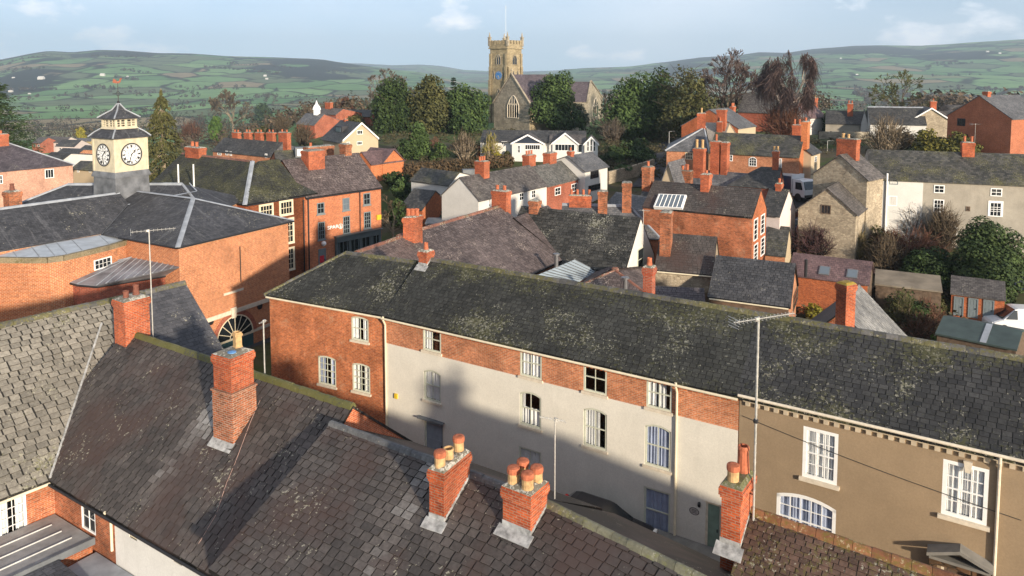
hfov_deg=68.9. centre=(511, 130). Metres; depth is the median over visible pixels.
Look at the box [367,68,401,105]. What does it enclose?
bare tree
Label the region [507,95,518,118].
window
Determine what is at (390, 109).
yew tree
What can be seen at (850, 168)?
stone gabled house
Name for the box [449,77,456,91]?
spruce tree
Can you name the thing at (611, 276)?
brown house
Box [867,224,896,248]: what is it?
garden shrub
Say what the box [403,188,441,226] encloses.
brick hut
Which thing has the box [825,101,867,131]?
dark cottage
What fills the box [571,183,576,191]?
window
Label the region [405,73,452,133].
yew tree
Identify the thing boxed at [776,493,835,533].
window
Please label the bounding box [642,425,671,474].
window
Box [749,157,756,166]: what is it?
window
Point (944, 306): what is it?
garden shrub
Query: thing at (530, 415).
window
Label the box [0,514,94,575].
flat roofed extension
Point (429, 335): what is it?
window
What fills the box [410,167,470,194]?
white outbuilding
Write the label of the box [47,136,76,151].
estate house
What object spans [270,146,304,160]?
grey dormer roof
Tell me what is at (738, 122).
grey roofed annexe
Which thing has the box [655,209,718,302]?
stone outbuilding
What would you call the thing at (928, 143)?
garden shrub
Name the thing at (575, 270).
metal roofed extension
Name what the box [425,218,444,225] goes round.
grey container
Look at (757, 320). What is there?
tv aerial
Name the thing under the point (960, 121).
window
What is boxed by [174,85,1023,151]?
distant woodland
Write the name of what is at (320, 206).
window
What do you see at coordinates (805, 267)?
vent pipe
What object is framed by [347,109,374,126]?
dark brick house
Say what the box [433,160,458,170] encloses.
garden shrub
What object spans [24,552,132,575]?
lean to
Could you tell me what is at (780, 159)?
window
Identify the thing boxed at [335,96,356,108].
garden shrub
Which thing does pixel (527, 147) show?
window
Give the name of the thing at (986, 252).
evergreen tree
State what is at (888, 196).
window
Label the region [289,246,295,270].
window
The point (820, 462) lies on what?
window
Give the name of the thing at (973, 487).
window
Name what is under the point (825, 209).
window
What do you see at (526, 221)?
brown slate house
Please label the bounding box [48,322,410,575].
brick townhouse
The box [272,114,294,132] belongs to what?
garden shrub
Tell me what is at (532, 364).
window
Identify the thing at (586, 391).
window
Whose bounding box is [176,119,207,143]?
garden shrub
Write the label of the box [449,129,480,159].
garden shrub
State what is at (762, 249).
window
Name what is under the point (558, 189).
window
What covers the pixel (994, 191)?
window
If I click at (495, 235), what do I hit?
brown roofed house
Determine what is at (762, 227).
window
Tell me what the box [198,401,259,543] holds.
aerial cable
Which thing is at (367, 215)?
window
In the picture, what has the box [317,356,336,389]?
window
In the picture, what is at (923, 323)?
garden shrub
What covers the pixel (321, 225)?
window
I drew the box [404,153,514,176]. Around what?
garden hedge
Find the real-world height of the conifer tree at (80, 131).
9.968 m
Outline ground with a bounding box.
[0,39,1023,532]
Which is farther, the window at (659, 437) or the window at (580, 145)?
the window at (580, 145)
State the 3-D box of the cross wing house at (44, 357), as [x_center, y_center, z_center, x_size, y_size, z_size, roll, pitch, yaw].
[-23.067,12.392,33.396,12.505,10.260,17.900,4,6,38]
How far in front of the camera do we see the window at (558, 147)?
123.30 m
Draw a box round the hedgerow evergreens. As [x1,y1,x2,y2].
[0,54,1001,141]
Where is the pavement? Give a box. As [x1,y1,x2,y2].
[653,527,719,561]
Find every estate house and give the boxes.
[32,137,55,152]
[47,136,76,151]
[48,152,92,165]
[55,139,91,151]
[58,148,91,153]
[73,161,93,182]
[75,138,91,143]
[80,145,91,148]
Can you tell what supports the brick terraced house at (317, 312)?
on the ground
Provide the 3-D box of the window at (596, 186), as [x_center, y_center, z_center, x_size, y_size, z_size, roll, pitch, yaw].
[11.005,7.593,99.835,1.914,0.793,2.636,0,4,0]
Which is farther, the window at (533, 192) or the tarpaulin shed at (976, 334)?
the window at (533, 192)
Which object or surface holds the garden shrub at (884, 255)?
on the ground
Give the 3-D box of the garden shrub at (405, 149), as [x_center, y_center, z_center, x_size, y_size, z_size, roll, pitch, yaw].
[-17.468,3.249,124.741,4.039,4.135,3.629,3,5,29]
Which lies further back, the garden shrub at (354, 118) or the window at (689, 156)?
the garden shrub at (354, 118)
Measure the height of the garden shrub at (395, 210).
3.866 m
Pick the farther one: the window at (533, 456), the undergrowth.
the undergrowth
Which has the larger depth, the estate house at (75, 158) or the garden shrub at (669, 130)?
the garden shrub at (669, 130)
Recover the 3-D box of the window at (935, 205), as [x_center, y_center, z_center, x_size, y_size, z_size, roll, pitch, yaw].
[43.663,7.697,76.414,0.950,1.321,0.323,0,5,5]
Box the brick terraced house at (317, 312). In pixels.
[263,251,417,424]
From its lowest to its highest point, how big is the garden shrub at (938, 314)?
2.645 m
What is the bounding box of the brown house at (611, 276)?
[582,266,642,291]
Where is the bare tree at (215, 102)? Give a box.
[208,89,253,131]
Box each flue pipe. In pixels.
[553,253,559,267]
[621,276,628,288]
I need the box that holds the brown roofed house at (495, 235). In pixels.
[396,185,561,274]
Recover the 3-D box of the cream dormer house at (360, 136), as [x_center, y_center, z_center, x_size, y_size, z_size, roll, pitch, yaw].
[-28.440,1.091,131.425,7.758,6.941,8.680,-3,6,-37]
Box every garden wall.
[607,158,654,183]
[818,131,868,138]
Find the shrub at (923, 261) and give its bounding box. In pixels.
[898,246,960,290]
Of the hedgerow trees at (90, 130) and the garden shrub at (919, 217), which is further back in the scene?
the hedgerow trees at (90, 130)
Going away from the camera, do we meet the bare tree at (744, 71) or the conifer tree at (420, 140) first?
the conifer tree at (420, 140)
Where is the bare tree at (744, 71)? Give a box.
[700,47,758,112]
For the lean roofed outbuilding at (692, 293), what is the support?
on the ground
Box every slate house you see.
[512,199,556,252]
[607,192,646,213]
[866,106,926,138]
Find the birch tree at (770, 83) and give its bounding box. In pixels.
[750,49,822,125]
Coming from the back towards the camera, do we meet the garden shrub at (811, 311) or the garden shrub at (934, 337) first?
the garden shrub at (811, 311)
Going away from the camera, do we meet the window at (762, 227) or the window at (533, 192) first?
the window at (762, 227)
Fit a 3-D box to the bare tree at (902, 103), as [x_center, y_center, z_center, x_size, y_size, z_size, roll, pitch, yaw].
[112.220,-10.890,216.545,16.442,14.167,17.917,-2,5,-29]
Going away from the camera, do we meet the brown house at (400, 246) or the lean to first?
the lean to
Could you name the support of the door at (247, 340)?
in the town hall
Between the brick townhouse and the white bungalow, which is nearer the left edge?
the brick townhouse
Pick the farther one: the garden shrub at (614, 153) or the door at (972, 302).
the garden shrub at (614, 153)
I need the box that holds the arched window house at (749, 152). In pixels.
[708,117,810,197]
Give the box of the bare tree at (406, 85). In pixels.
[397,76,419,95]
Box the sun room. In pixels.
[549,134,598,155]
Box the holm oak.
[598,71,666,140]
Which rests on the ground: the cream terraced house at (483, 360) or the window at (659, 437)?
the cream terraced house at (483, 360)
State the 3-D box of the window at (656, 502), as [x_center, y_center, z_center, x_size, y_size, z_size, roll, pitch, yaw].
[6.365,16.617,32.654,1.216,1.984,0.138,3,5,32]
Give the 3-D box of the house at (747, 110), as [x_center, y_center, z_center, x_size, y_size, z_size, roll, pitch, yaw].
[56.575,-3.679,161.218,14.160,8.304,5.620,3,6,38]
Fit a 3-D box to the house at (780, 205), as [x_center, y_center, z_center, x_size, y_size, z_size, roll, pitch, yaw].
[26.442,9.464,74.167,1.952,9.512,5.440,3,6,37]
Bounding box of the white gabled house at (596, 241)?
[517,206,653,270]
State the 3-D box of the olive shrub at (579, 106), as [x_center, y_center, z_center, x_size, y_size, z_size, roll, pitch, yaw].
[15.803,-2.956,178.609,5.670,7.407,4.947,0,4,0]
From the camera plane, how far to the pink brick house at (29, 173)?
101.68 m
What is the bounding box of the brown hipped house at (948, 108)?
[938,104,961,113]
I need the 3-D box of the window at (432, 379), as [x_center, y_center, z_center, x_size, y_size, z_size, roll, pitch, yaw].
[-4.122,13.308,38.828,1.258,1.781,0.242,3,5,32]
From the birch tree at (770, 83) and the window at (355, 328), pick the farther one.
the birch tree at (770, 83)
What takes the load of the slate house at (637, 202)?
on the ground
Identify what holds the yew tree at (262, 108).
on the ground
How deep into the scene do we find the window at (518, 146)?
123.52 m
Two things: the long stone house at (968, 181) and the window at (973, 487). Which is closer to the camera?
the window at (973, 487)
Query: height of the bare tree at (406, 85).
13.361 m
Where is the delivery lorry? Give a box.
[783,173,812,200]
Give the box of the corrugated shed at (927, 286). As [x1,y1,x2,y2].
[875,269,942,313]
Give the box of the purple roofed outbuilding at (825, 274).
[791,252,874,314]
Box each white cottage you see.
[440,150,547,219]
[797,95,823,134]
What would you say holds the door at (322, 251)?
in the shop
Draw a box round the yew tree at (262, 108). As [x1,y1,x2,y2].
[249,103,272,127]
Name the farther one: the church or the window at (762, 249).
the church
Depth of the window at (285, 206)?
68.30 m
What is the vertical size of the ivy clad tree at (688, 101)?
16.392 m
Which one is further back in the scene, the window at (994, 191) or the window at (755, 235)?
the window at (994, 191)
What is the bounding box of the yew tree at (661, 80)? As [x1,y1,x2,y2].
[647,65,679,137]
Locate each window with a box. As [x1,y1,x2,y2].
[0,495,26,536]
[45,169,53,178]
[81,506,95,535]
[94,256,111,270]
[259,203,273,214]
[279,199,293,216]
[288,217,294,243]
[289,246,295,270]
[316,202,325,215]
[317,221,325,241]
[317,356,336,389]
[342,197,350,211]
[342,215,349,234]
[349,316,369,344]
[351,363,370,396]
[363,193,370,206]
[363,211,371,229]
[421,330,441,356]
[422,370,441,406]
[496,54,500,64]
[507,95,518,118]
[512,55,516,64]
[517,145,520,152]
[518,352,542,383]
[518,392,541,432]
[519,192,523,200]
[519,446,540,468]
[525,144,539,149]
[531,190,535,197]
[555,144,574,150]
[555,186,560,195]
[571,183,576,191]
[578,144,581,152]
[581,366,607,399]
[581,408,607,454]
[588,183,599,190]
[590,139,592,150]
[590,170,598,178]
[592,98,598,116]
[593,141,595,151]
[637,246,643,265]
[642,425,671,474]
[644,381,672,416]
[644,486,670,532]
[685,152,692,159]
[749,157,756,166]
[753,217,757,241]
[753,242,757,258]
[760,213,764,234]
[760,236,764,256]
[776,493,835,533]
[779,158,781,167]
[793,286,797,311]
[799,426,839,490]
[821,204,830,213]
[888,196,896,205]
[933,199,943,211]
[934,185,944,192]
[937,459,989,531]
[957,118,964,125]
[988,201,1003,216]
[990,188,1001,196]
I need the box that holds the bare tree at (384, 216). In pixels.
[381,194,406,237]
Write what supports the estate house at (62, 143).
on the ground
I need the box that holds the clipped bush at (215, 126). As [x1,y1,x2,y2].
[207,116,225,141]
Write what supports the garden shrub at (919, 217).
on the ground
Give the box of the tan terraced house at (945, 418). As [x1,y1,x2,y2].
[735,311,1023,575]
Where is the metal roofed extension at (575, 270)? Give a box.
[537,259,594,281]
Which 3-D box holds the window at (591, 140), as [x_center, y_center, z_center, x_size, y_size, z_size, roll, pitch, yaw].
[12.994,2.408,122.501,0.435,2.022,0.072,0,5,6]
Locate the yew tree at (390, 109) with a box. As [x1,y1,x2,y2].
[369,76,416,133]
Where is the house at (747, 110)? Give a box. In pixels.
[737,94,800,131]
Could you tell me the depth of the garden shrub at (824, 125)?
153.80 m
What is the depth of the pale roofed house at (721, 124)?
108.28 m
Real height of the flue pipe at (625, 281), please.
1.758 m
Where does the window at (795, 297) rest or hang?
in the slate barn
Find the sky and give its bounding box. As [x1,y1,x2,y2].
[0,0,1023,70]
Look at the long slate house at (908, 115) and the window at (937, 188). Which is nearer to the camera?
the window at (937, 188)
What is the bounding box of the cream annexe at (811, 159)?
[803,143,821,178]
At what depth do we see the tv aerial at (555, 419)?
21.11 m
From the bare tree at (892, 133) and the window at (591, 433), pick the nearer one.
the window at (591, 433)
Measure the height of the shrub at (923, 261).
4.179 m
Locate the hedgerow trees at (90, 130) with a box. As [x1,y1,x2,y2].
[0,54,1004,148]
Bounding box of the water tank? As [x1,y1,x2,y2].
[462,169,474,174]
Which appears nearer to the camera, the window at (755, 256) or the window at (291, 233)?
the window at (755, 256)
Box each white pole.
[177,164,178,182]
[193,164,194,186]
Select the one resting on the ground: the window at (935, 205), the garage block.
the garage block
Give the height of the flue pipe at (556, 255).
2.072 m
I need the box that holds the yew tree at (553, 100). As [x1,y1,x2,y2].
[528,69,586,130]
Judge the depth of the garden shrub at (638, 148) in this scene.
123.76 m
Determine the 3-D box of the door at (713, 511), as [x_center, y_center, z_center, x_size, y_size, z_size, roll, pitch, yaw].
[8.465,16.685,31.360,0.671,2.254,0.110,3,5,32]
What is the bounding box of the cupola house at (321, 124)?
[296,101,339,138]
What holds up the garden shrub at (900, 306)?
on the yard
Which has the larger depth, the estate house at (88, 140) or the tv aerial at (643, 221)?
the estate house at (88, 140)
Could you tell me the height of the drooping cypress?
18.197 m
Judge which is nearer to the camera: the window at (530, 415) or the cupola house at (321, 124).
the window at (530, 415)
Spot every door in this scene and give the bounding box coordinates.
[222,333,253,348]
[318,248,325,263]
[425,421,443,449]
[705,501,720,547]
[941,566,970,575]
[953,296,963,315]
[968,298,978,318]
[983,299,994,315]
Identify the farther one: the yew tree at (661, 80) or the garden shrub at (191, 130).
the garden shrub at (191, 130)
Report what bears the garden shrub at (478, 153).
on the ground
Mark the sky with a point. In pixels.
(558, 34)
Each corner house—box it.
[151,141,317,279]
[557,147,609,201]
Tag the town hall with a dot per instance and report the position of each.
(224, 256)
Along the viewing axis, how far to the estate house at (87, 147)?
183.70 m
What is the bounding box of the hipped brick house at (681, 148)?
[665,108,708,169]
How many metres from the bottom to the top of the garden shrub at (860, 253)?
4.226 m
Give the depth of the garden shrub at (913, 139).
123.86 m
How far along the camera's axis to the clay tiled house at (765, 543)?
20.61 m
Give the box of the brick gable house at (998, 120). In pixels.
[946,91,1023,153]
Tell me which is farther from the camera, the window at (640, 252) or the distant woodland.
the distant woodland
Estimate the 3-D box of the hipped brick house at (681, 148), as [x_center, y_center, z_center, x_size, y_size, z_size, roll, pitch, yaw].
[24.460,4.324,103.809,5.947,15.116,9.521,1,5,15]
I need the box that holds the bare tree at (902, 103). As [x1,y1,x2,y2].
[867,69,938,106]
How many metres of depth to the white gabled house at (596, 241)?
60.89 m
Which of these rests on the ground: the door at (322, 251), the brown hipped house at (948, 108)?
the brown hipped house at (948, 108)
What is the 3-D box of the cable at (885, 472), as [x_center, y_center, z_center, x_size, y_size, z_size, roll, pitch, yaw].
[13.301,12.388,27.797,9.425,1.279,0.022,3,5,33]
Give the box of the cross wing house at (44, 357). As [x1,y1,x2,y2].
[0,280,222,536]
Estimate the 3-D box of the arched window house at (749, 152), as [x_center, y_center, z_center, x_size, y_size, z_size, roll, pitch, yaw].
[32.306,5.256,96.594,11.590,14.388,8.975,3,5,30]
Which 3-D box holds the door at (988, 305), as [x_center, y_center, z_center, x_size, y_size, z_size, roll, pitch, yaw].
[37.521,14.117,58.792,0.740,1.621,0.110,3,5,31]
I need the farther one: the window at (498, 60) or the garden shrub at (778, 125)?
the window at (498, 60)
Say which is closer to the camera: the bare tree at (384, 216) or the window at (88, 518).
the window at (88, 518)
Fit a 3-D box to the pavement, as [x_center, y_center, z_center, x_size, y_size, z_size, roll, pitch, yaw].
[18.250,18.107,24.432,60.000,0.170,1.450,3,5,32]
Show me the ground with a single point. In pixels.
(170, 73)
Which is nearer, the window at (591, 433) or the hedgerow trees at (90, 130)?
the window at (591, 433)
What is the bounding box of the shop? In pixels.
[281,143,382,271]
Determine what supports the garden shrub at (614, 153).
on the ground
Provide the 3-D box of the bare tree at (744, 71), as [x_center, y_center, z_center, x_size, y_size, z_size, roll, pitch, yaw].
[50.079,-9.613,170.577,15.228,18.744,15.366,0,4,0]
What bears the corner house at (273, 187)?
on the ground
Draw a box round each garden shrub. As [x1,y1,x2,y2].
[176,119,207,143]
[253,124,271,137]
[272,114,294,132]
[290,120,317,145]
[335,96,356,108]
[347,113,371,129]
[382,171,410,187]
[386,198,406,227]
[388,177,410,199]
[396,138,417,159]
[428,136,440,150]
[428,142,450,160]
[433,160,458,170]
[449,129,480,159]
[475,144,483,155]
[598,117,627,142]
[599,145,632,164]
[610,163,632,170]
[619,138,656,161]
[659,114,678,138]
[754,94,813,134]
[791,218,836,255]
[804,302,822,319]
[821,113,825,130]
[855,229,869,259]
[858,224,869,251]
[863,226,909,274]
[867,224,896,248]
[870,221,951,257]
[883,287,922,333]
[884,287,937,327]
[895,125,918,149]
[895,202,930,240]
[899,309,939,339]
[912,128,953,151]
[915,296,948,327]
[918,200,964,251]
[930,334,936,340]
[935,295,947,320]
[940,131,983,152]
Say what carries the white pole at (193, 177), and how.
on the corner house at (273, 187)
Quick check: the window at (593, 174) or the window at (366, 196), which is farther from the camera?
the window at (593, 174)
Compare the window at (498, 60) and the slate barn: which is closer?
the slate barn
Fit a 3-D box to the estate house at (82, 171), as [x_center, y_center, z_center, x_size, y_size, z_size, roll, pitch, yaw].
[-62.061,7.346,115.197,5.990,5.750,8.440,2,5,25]
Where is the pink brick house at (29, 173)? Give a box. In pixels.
[0,130,74,206]
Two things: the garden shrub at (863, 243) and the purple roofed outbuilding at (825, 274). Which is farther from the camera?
the garden shrub at (863, 243)
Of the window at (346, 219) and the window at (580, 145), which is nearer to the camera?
the window at (346, 219)
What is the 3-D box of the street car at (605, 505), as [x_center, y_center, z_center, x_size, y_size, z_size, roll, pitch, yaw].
[3.889,16.820,31.968,4.440,1.445,1.840,3,5,32]
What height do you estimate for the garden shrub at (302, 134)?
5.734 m
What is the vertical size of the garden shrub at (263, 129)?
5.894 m
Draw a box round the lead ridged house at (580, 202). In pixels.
[562,181,659,264]
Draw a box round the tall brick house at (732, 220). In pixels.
[641,161,766,259]
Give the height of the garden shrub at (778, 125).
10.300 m
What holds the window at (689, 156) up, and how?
in the hipped brick house at (681, 148)
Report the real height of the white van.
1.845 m
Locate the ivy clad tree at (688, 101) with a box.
[652,63,719,139]
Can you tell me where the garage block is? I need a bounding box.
[950,275,1005,320]
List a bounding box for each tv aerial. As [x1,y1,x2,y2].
[130,228,174,336]
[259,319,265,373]
[539,416,565,498]
[642,210,648,236]
[728,311,794,520]
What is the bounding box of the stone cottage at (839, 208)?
[796,182,867,259]
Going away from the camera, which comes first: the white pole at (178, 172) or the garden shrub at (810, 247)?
the white pole at (178, 172)
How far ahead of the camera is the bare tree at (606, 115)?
153.54 m
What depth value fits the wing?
40.55 m
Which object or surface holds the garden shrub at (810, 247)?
on the ground
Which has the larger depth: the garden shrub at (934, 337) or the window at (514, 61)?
the window at (514, 61)
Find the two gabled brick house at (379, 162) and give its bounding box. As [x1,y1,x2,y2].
[359,147,405,180]
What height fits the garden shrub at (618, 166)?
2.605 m
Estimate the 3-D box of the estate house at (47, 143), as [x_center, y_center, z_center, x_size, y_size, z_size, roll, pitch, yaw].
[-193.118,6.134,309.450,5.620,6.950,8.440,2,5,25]
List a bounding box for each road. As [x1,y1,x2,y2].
[246,337,270,347]
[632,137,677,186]
[792,197,809,251]
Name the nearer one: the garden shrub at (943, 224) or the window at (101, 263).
the window at (101, 263)
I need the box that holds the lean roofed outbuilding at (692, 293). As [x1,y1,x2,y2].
[655,286,705,301]
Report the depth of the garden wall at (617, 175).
110.90 m
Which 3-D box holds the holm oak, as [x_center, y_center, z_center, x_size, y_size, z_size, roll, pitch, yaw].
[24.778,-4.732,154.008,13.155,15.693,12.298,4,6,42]
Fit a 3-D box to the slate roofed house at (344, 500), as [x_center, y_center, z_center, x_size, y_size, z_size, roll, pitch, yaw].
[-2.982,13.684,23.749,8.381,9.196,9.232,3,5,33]
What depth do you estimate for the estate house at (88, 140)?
316.53 m
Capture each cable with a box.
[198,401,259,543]
[743,416,1020,520]
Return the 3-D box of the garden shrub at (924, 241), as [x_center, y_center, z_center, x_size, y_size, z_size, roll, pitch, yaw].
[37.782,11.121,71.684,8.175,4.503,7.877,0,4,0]
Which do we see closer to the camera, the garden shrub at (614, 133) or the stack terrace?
the stack terrace
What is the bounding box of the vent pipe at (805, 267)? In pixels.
[804,259,807,276]
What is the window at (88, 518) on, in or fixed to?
in the brick townhouse
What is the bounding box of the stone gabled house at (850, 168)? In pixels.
[811,133,885,245]
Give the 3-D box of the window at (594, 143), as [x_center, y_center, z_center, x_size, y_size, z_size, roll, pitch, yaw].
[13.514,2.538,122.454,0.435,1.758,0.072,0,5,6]
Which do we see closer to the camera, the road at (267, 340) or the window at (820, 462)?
the window at (820, 462)
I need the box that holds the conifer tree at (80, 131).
[75,126,86,137]
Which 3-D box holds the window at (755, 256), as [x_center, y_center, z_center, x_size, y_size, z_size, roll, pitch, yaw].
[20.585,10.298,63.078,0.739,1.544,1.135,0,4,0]
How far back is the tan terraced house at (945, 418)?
27.96 m
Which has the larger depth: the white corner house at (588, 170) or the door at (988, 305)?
the white corner house at (588, 170)
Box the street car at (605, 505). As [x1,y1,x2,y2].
[565,491,657,532]
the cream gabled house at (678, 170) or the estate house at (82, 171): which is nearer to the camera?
the cream gabled house at (678, 170)
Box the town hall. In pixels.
[0,78,293,348]
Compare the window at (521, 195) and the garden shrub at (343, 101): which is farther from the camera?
the garden shrub at (343, 101)
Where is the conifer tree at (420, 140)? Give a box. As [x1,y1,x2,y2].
[408,121,432,159]
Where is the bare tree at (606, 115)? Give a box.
[591,92,612,138]
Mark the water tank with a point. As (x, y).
(470, 171)
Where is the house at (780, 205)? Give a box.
[765,178,796,252]
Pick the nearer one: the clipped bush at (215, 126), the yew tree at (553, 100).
the yew tree at (553, 100)
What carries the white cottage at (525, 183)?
on the ground
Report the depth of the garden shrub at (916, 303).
57.99 m
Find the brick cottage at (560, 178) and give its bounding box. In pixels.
[531,151,579,209]
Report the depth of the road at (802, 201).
88.99 m
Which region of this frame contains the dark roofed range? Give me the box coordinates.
[727,146,783,199]
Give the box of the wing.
[811,280,906,335]
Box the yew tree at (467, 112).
[438,82,491,133]
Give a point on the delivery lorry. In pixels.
(799, 186)
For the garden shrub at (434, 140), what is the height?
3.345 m
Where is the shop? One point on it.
(343, 207)
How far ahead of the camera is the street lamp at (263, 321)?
29.98 m
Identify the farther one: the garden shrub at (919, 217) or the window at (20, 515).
the garden shrub at (919, 217)
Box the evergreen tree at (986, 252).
[947,215,1023,303]
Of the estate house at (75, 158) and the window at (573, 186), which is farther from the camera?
the estate house at (75, 158)
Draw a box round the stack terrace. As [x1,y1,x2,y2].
[211,129,295,162]
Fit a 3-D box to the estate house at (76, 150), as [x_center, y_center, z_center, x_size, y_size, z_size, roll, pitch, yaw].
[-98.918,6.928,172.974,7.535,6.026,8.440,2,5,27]
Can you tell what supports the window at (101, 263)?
in the town hall
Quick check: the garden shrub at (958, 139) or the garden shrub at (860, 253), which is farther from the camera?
the garden shrub at (958, 139)
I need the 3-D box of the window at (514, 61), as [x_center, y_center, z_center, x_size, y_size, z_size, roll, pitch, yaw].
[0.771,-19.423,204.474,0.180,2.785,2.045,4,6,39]
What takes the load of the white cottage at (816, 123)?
on the ground
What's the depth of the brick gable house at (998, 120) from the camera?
114.20 m
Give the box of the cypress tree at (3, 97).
[0,82,44,153]
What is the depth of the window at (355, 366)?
41.38 m
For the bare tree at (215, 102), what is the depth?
520.49 m
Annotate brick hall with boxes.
[320,102,361,119]
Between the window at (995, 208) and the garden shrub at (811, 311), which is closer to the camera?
the garden shrub at (811, 311)
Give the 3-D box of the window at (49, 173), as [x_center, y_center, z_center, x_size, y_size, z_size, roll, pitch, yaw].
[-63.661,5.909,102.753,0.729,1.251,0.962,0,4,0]
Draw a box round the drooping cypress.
[146,89,185,182]
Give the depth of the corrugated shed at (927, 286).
61.47 m
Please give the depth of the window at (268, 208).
66.68 m
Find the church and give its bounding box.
[487,31,602,129]
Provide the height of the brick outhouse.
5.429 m
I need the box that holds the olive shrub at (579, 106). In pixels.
[573,103,589,130]
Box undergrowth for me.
[296,111,967,337]
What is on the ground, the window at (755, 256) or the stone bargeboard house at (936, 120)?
the stone bargeboard house at (936, 120)
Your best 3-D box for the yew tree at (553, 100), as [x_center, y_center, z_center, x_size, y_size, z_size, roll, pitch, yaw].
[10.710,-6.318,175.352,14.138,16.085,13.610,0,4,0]
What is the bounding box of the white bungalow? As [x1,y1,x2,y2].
[480,130,586,161]
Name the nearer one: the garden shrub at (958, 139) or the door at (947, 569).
the door at (947, 569)
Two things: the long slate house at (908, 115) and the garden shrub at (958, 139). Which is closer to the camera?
the garden shrub at (958, 139)
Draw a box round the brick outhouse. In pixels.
[765,226,791,262]
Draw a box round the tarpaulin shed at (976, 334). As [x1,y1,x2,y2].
[935,315,1023,355]
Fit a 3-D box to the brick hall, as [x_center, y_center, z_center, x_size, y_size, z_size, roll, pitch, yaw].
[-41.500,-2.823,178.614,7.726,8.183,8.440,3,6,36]
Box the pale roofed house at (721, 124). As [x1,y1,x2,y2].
[706,109,735,169]
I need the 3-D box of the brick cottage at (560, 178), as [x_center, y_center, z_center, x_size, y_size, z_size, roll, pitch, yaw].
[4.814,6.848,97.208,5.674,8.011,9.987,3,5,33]
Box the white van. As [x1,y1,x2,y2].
[982,304,1023,328]
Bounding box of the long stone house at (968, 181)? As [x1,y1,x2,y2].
[864,136,1023,255]
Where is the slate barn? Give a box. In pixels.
[707,255,798,316]
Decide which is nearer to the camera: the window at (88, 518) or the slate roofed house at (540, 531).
the slate roofed house at (540, 531)
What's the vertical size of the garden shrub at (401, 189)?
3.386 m
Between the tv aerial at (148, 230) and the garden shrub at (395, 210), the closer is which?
the tv aerial at (148, 230)
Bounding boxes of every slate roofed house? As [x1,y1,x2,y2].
[208,420,601,575]
[480,457,731,575]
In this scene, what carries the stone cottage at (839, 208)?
on the ground
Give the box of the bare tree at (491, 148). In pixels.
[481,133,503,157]
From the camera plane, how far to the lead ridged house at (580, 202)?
68.22 m
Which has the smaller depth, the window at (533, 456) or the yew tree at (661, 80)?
the window at (533, 456)
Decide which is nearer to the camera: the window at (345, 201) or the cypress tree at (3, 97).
the window at (345, 201)
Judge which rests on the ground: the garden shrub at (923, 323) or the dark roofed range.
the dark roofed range
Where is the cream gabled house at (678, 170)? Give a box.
[641,158,693,195]
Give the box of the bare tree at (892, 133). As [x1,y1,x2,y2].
[855,113,916,149]
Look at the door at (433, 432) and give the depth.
39.08 m
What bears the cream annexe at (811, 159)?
on the ground
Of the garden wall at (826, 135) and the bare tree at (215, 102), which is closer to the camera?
the garden wall at (826, 135)
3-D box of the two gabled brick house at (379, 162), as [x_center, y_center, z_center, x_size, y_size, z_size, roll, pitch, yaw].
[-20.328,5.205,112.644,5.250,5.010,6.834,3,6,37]
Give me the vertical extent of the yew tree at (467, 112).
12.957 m
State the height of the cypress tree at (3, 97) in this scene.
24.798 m
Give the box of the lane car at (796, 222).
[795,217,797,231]
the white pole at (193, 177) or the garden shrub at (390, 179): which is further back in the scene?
the garden shrub at (390, 179)
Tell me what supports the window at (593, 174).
in the white corner house at (588, 170)
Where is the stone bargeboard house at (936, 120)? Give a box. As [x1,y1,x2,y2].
[915,99,947,137]
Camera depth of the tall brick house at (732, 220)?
64.38 m
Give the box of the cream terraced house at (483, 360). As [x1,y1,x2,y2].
[380,242,758,547]
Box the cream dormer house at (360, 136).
[320,116,380,154]
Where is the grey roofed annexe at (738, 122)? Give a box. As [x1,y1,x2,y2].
[681,103,756,137]
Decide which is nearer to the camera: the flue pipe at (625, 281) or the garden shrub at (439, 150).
the flue pipe at (625, 281)
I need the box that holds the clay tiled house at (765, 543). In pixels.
[712,443,960,575]
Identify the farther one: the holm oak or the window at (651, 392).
the holm oak
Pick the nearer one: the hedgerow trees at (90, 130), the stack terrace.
the stack terrace
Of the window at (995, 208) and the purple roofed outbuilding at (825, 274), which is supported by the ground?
the purple roofed outbuilding at (825, 274)

